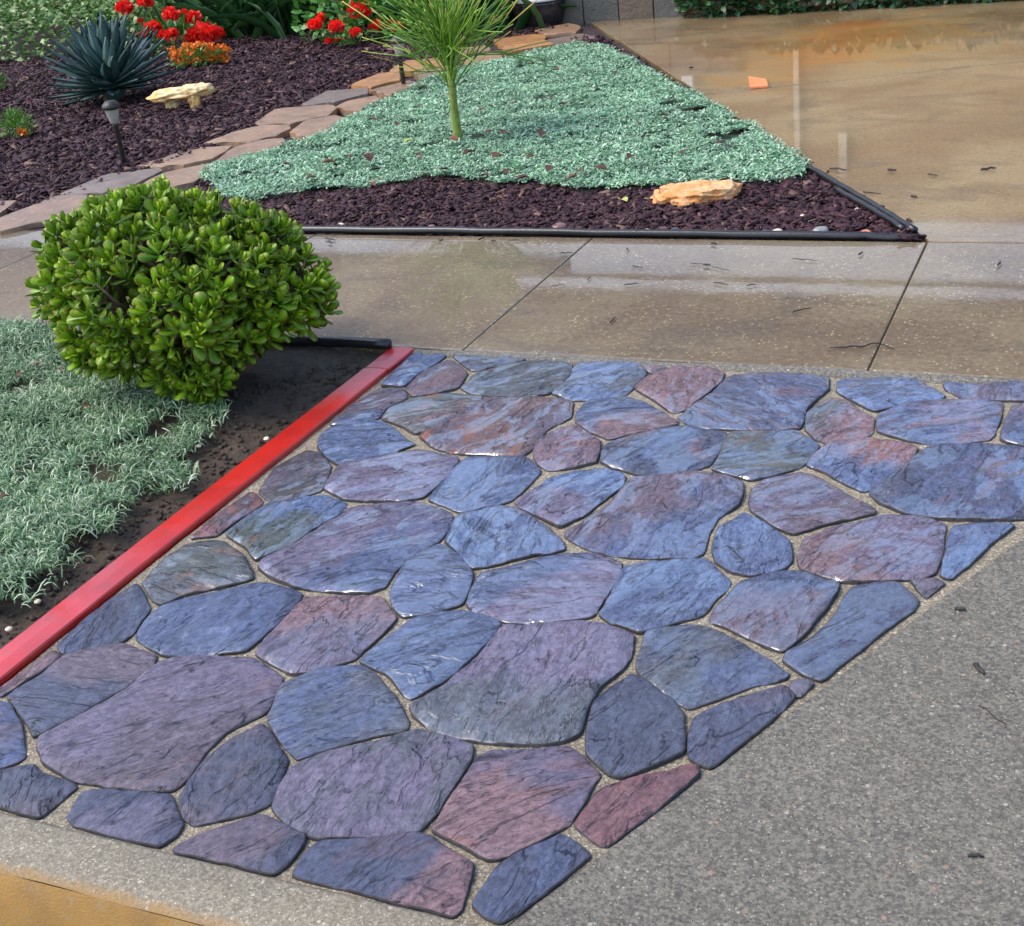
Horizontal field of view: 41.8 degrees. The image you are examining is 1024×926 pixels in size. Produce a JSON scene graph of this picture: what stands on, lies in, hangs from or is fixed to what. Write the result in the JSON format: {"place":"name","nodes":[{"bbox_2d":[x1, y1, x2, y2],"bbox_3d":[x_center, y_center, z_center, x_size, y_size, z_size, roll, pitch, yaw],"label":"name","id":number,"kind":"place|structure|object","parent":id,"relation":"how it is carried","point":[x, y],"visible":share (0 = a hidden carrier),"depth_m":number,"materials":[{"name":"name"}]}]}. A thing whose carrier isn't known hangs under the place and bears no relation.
{"place":"outdoors","nodes":[
{"label":"outdoors","id":0,"kind":"place"},
{"bbox_2d":[0,334,382,648],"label":"soil","id":1,"kind":"structure","parent":0,"point":[271,365],"depth_m":4.17,"materials":[{"name":"brown soil"}]},
{"bbox_2d":[5,626,12,631],"bbox_3d":[-1.210,0.399,3.223,0.017,0.011,0.019,5,28,23],"label":"pebble","id":2,"kind":"object","parent":1,"relation":"on","point":[8,628],"visible":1,"depth_m":3.22,"materials":[{"name":"white stone"}]},
{"bbox_2d":[0,311,231,607],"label":"ground cover","id":3,"kind":"object","parent":1,"relation":"on","point":[63,397],"visible":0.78,"depth_m":4.11,"materials":[{"name":"green plant"}]},
{"bbox_2d":[25,173,342,406],"bbox_3d":[-1.089,-0.589,4.519,0.868,0.754,0.969,17,34,41],"label":"jade bush","id":4,"kind":"object","parent":1,"relation":"on","point":[206,286],"visible":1,"depth_m":4.31,"materials":[{"name":"green plant"}]},
{"bbox_2d":[10,322,391,348],"bbox_3d":[-1.273,-0.486,5.077,1.836,0.042,0.044,5,28,23],"label":"edging pipe","id":5,"kind":"object","parent":1,"relation":"on","point":[358,342],"visible":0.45,"depth_m":4.77,"materials":[{"name":"black plastic"}]},
{"bbox_2d":[19,0,592,925],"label":"ground","id":6,"kind":"structure","parent":0,"point":[71,890],"depth_m":2.60,"materials":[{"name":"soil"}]},
{"bbox_2d":[0,347,413,686],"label":"edging board","id":7,"kind":"object","parent":6,"relation":"on","point":[33,642],"visible":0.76,"depth_m":3.63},
{"bbox_2d":[0,812,472,925],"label":"kerb","id":8,"kind":"structure","parent":6,"relation":"on","point":[112,879],"depth_m":2.37,"materials":[{"name":"concrete"}]},
{"bbox_2d":[23,0,937,24],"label":"house","id":9,"kind":"structure","parent":6,"relation":"on","point":[585,12],"depth_m":11.62,"materials":[{"name":"beige paint"}]},
{"bbox_2d":[671,0,1014,18],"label":"hedge","id":10,"kind":"object","parent":6,"relation":"on","point":[724,7],"visible":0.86,"depth_m":10.97,"materials":[{"name":"green plant"}]},
{"bbox_2d":[0,15,926,241],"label":"mulch bed","id":11,"kind":"object","parent":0,"point":[38,37],"visible":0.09,"depth_m":9.71,"materials":[{"name":"brown wood"}]},
{"bbox_2d":[0,71,10,89],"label":"seedling","id":12,"kind":"object","parent":11,"relation":"on","point":[3,77],"visible":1,"depth_m":11.92,"materials":[{"name":"green plant"}]},
{"bbox_2d":[0,105,37,137],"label":"seedling","id":13,"kind":"object","parent":11,"relation":"on","point":[15,120],"visible":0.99,"depth_m":9.46,"materials":[{"name":"green plant"}]},
{"bbox_2d":[16,68,46,87],"bbox_3d":[-4.369,-3.495,12.149,0.089,0.016,1.025,-6,25,2],"label":"twig","id":14,"kind":"object","parent":11,"relation":"on","point":[25,80],"visible":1,"depth_m":12.14,"materials":[{"name":"wood"}]},
{"bbox_2d":[0,0,173,61],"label":"vine cover","id":15,"kind":"object","parent":11,"relation":"on","point":[48,12],"visible":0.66,"depth_m":14.04,"materials":[{"name":"green plant"}]},
{"bbox_2d":[14,22,29,45],"bbox_3d":[-5.337,-4.671,14.603,0.156,0.250,0.159,-4,25,6],"label":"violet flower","id":16,"kind":"object","parent":15,"relation":"on","point":[22,29],"visible":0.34,"depth_m":14.57,"materials":[{"name":"green plant"}]},
{"bbox_2d":[41,12,182,105],"bbox_3d":[-3.160,-3.156,10.426,1.072,0.678,1.045,5,28,23],"label":"agave","id":17,"kind":"object","parent":11,"relation":"on","point":[106,64],"visible":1,"depth_m":10.32,"materials":[{"name":"green plant"}]},
{"bbox_2d":[102,100,126,162],"bbox_3d":[-2.402,-1.989,8.171,0.110,0.437,0.110,5,28,23],"label":"path light","id":18,"kind":"object","parent":11,"relation":"on","point":[110,108],"visible":0.92,"depth_m":8.10,"materials":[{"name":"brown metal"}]},
{"bbox_2d":[87,0,215,35],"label":"shrub","id":19,"kind":"object","parent":11,"relation":"on","point":[145,7],"visible":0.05,"depth_m":14.68,"materials":[{"name":"red plant"}]},
{"bbox_2d":[114,0,226,56],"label":"geranium","id":20,"kind":"object","parent":11,"relation":"on","point":[192,32],"visible":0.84,"depth_m":12.68,"materials":[{"name":"red plant"}]},
{"bbox_2d":[146,82,214,109],"bbox_3d":[-2.434,-2.679,9.855,0.511,0.203,0.254,-7,25,0],"label":"pale rock","id":21,"kind":"object","parent":11,"relation":"on","point":[170,97],"visible":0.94,"depth_m":9.78,"materials":[{"name":"beige stone"}]},
{"bbox_2d":[166,41,231,67],"bbox_3d":[-2.779,-3.597,11.877,0.601,0.292,0.444,5,28,23],"label":"marigold","id":22,"kind":"object","parent":11,"relation":"on","point":[210,54],"visible":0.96,"depth_m":11.80,"materials":[{"name":"orange plant"}]},
{"bbox_2d":[151,0,350,42],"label":"strap plant","id":23,"kind":"object","parent":11,"relation":"on","point":[255,19],"visible":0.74,"depth_m":13.23,"materials":[{"name":"green plant"}]},
{"bbox_2d":[0,23,596,234],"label":"flagstone path","id":24,"kind":"structure","parent":11,"relation":"on","point":[318,113],"depth_m":8.55,"materials":[{"name":"brown stone"}]},
{"bbox_2d":[390,36,405,83],"bbox_3d":[-0.796,-2.851,9.617,0.110,0.412,0.110,5,28,23],"label":"path light","id":25,"kind":"object","parent":24,"relation":"on","point":[400,60],"visible":0.59,"depth_m":9.55,"materials":[{"name":"brown metal"}]},
{"bbox_2d":[338,2,350,38],"bbox_3d":[-1.546,-4.058,12.285,0.087,0.332,0.033,-3,26,9],"label":"plant stake","id":26,"kind":"object","parent":11,"relation":"on","point":[340,16],"visible":0.47,"depth_m":12.27,"materials":[{"name":"wood"}]},
{"bbox_2d":[291,0,418,30],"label":"strap plant","id":27,"kind":"object","parent":11,"relation":"on","point":[304,8],"visible":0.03,"depth_m":12.87,"materials":[{"name":"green plant"}]},
{"bbox_2d":[290,0,427,45],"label":"geranium","id":28,"kind":"object","parent":11,"relation":"on","point":[316,23],"visible":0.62,"depth_m":12.13,"materials":[{"name":"red plant"}]},
{"bbox_2d":[305,0,414,27],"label":"shrub","id":29,"kind":"object","parent":11,"relation":"on","point":[366,19],"visible":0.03,"depth_m":13.04,"materials":[{"name":"red plant"}]},
{"bbox_2d":[342,0,548,144],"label":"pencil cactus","id":30,"kind":"object","parent":11,"relation":"on","point":[449,43],"visible":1,"depth_m":7.42,"materials":[{"name":"green plant"}]},
{"bbox_2d":[376,0,575,34],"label":"strap plant","id":31,"kind":"object","parent":11,"relation":"on","point":[522,21],"visible":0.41,"depth_m":11.70,"materials":[{"name":"green plant"}]},
{"bbox_2d":[213,52,803,200],"bbox_3d":[-0.363,-2.076,8.231,2.892,0.044,4.805,-9,25,-5],"label":"ground cover base","id":32,"kind":"object","parent":11,"relation":"on","point":[728,136],"visible":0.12,"depth_m":7.47,"materials":[{"name":"green plant"}]},
{"bbox_2d":[198,39,811,200],"bbox_3d":[-0.370,-2.113,8.244,3.073,0.077,4.956,-9,25,-5],"label":"ground cover","id":33,"kind":"object","parent":32,"relation":"on","point":[252,183],"visible":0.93,"depth_m":7.59,"materials":[{"name":"green plant"}]},
{"bbox_2d":[322,158,334,163],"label":"fallen leaf","id":34,"kind":"object","parent":33,"relation":"on","point":[328,160],"visible":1,"depth_m":7.31,"materials":[{"name":"brown plant"}]},
{"bbox_2d":[361,153,373,160],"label":"fallen leaf","id":35,"kind":"object","parent":33,"relation":"on","point":[369,156],"visible":1,"depth_m":7.32,"materials":[{"name":"brown plant"}]},
{"bbox_2d":[446,135,457,141],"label":"fallen leaf","id":36,"kind":"object","parent":33,"relation":"on","point":[454,137],"visible":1,"depth_m":7.50,"materials":[{"name":"brown plant"}]},
{"bbox_2d":[463,149,473,154],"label":"fallen leaf","id":37,"kind":"object","parent":33,"relation":"on","point":[467,151],"visible":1,"depth_m":7.16,"materials":[{"name":"brown plant"}]},
{"bbox_2d":[492,152,503,157],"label":"fallen leaf","id":38,"kind":"object","parent":33,"relation":"on","point":[495,154],"visible":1,"depth_m":6.99,"materials":[{"name":"brown plant"}]},
{"bbox_2d":[516,174,528,179],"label":"fallen leaf","id":39,"kind":"object","parent":33,"relation":"on","point":[522,176],"visible":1,"depth_m":6.51,"materials":[{"name":"brown plant"}]},
{"bbox_2d":[537,129,548,136],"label":"fallen leaf","id":40,"kind":"object","parent":33,"relation":"on","point":[541,132],"visible":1,"depth_m":7.36,"materials":[{"name":"brown plant"}]},
{"bbox_2d":[545,165,556,171],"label":"fallen leaf","id":41,"kind":"object","parent":33,"relation":"on","point":[548,167],"visible":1,"depth_m":6.61,"materials":[{"name":"brown plant"}]},
{"bbox_2d":[595,164,607,170],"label":"fallen leaf","id":42,"kind":"object","parent":33,"relation":"on","point":[601,166],"visible":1,"depth_m":6.50,"materials":[{"name":"brown plant"}]},
{"bbox_2d":[511,0,564,26],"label":"pot","id":43,"kind":"object","parent":11,"relation":"on","point":[551,12],"visible":0.67,"depth_m":11.72,"materials":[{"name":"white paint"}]},
{"bbox_2d":[192,153,919,240],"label":"mulch chips","id":44,"kind":"object","parent":11,"relation":"on","point":[749,212],"visible":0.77,"depth_m":6.18,"materials":[{"name":"brown wood"}]},
{"bbox_2d":[650,179,742,206],"bbox_3d":[0.839,-1.224,6.069,0.430,0.081,0.265,-7,25,0],"label":"orange rock","id":45,"kind":"object","parent":44,"relation":"on","point":[684,194],"visible":0.97,"depth_m":6.00,"materials":[{"name":"stone"}]},
{"bbox_2d":[552,222,566,227],"bbox_3d":[0.206,-1.030,5.847,0.069,0.039,0.056,-12,26,-11],"label":"pebble","id":46,"kind":"object","parent":11,"relation":"on","point":[559,225],"visible":0.63,"depth_m":5.83,"materials":[{"name":"stone"}]},
{"bbox_2d":[272,226,917,241],"bbox_3d":[-0.051,-1.015,5.891,3.548,0.046,0.046,5,28,23],"label":"edging pipe","id":47,"kind":"object","parent":11,"relation":"on","point":[762,234],"visible":0.72,"depth_m":5.66,"materials":[{"name":"black plastic"}]},
{"bbox_2d":[812,226,828,230],"bbox_3d":[1.236,-0.930,5.378,0.073,0.040,0.058,-9,25,-4],"label":"pebble","id":48,"kind":"object","parent":11,"relation":"on","point":[822,228],"visible":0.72,"depth_m":5.36,"materials":[{"name":"white stone"}]},
{"bbox_2d":[759,140,917,232],"bbox_3d":[1.433,-1.306,6.136,0.034,0.068,2.031,-9,25,-4],"label":"edging pipe","id":49,"kind":"object","parent":11,"relation":"on","point":[843,186],"visible":0.54,"depth_m":5.73,"materials":[{"name":"black plastic"}]},
{"bbox_2d":[833,186,905,230],"bbox_3d":[1.478,-1.065,5.576,0.026,0.038,0.751,-9,25,-5],"label":"edging pipe","id":50,"kind":"object","parent":11,"relation":"on","point":[876,211],"visible":1,"depth_m":5.52,"materials":[{"name":"black plastic"}]},
{"bbox_2d":[0,352,1023,925],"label":"patio","id":51,"kind":"structure","parent":0,"point":[488,640],"depth_m":3.04,"materials":[{"name":"stone"}]},
{"bbox_2d":[0,231,1023,383],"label":"sidewalk","id":52,"kind":"structure","parent":0,"point":[935,313],"depth_m":4.86,"materials":[{"name":"concrete"}]},
{"bbox_2d":[830,342,880,347],"bbox_3d":[1.091,-0.371,4.252,0.160,0.007,0.023,-5,25,4],"label":"twig","id":53,"kind":"object","parent":52,"relation":"on","point":[855,345],"visible":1,"depth_m":4.25,"materials":[{"name":"wood"}]},
{"bbox_2d":[509,538,1023,925],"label":"apron","id":54,"kind":"object","parent":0,"point":[882,784],"visible":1,"depth_m":2.35,"materials":[{"name":"grey concrete"}]},
{"bbox_2d":[954,606,965,610],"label":"twig","id":55,"kind":"object","parent":54,"relation":"on","point":[959,608],"visible":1,"depth_m":2.87,"materials":[{"name":"brown wood"}]},
{"bbox_2d":[967,853,983,856],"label":"twig","id":56,"kind":"object","parent":54,"relation":"on","point":[974,855],"visible":1,"depth_m":2.21,"materials":[{"name":"wood"}]},
{"bbox_2d":[973,662,984,674],"bbox_3d":[0.932,0.410,2.674,0.012,0.012,0.039,-10,25,-6],"label":"twig","id":57,"kind":"object","parent":54,"relation":"on","point":[978,667],"visible":1,"depth_m":2.67,"materials":[{"name":"grey wood"}]},
{"bbox_2d":[978,705,1006,727],"bbox_3d":[0.913,0.479,2.541,0.010,0.005,0.081,-15,26,-17],"label":"twig","id":58,"kind":"object","parent":54,"relation":"on","point":[992,715],"visible":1,"depth_m":2.54,"materials":[{"name":"wood"}]},
{"bbox_2d":[591,0,1023,245],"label":"driveway","id":59,"kind":"structure","parent":0,"point":[911,94],"depth_m":7.83,"materials":[{"name":"concrete"}]},
{"bbox_2d":[748,76,767,88],"bbox_3d":[1.543,-2.390,8.399,0.111,0.014,0.366,-2,26,9],"label":"tile shard","id":60,"kind":"object","parent":59,"relation":"on","point":[755,82],"visible":1,"depth_m":8.33,"materials":[{"name":"orange ceramic"}]},
{"bbox_2d":[980,166,995,170],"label":"twig","id":61,"kind":"object","parent":59,"relation":"on","point":[988,168],"visible":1,"depth_m":5.97,"materials":[{"name":"wood"}]}
]}

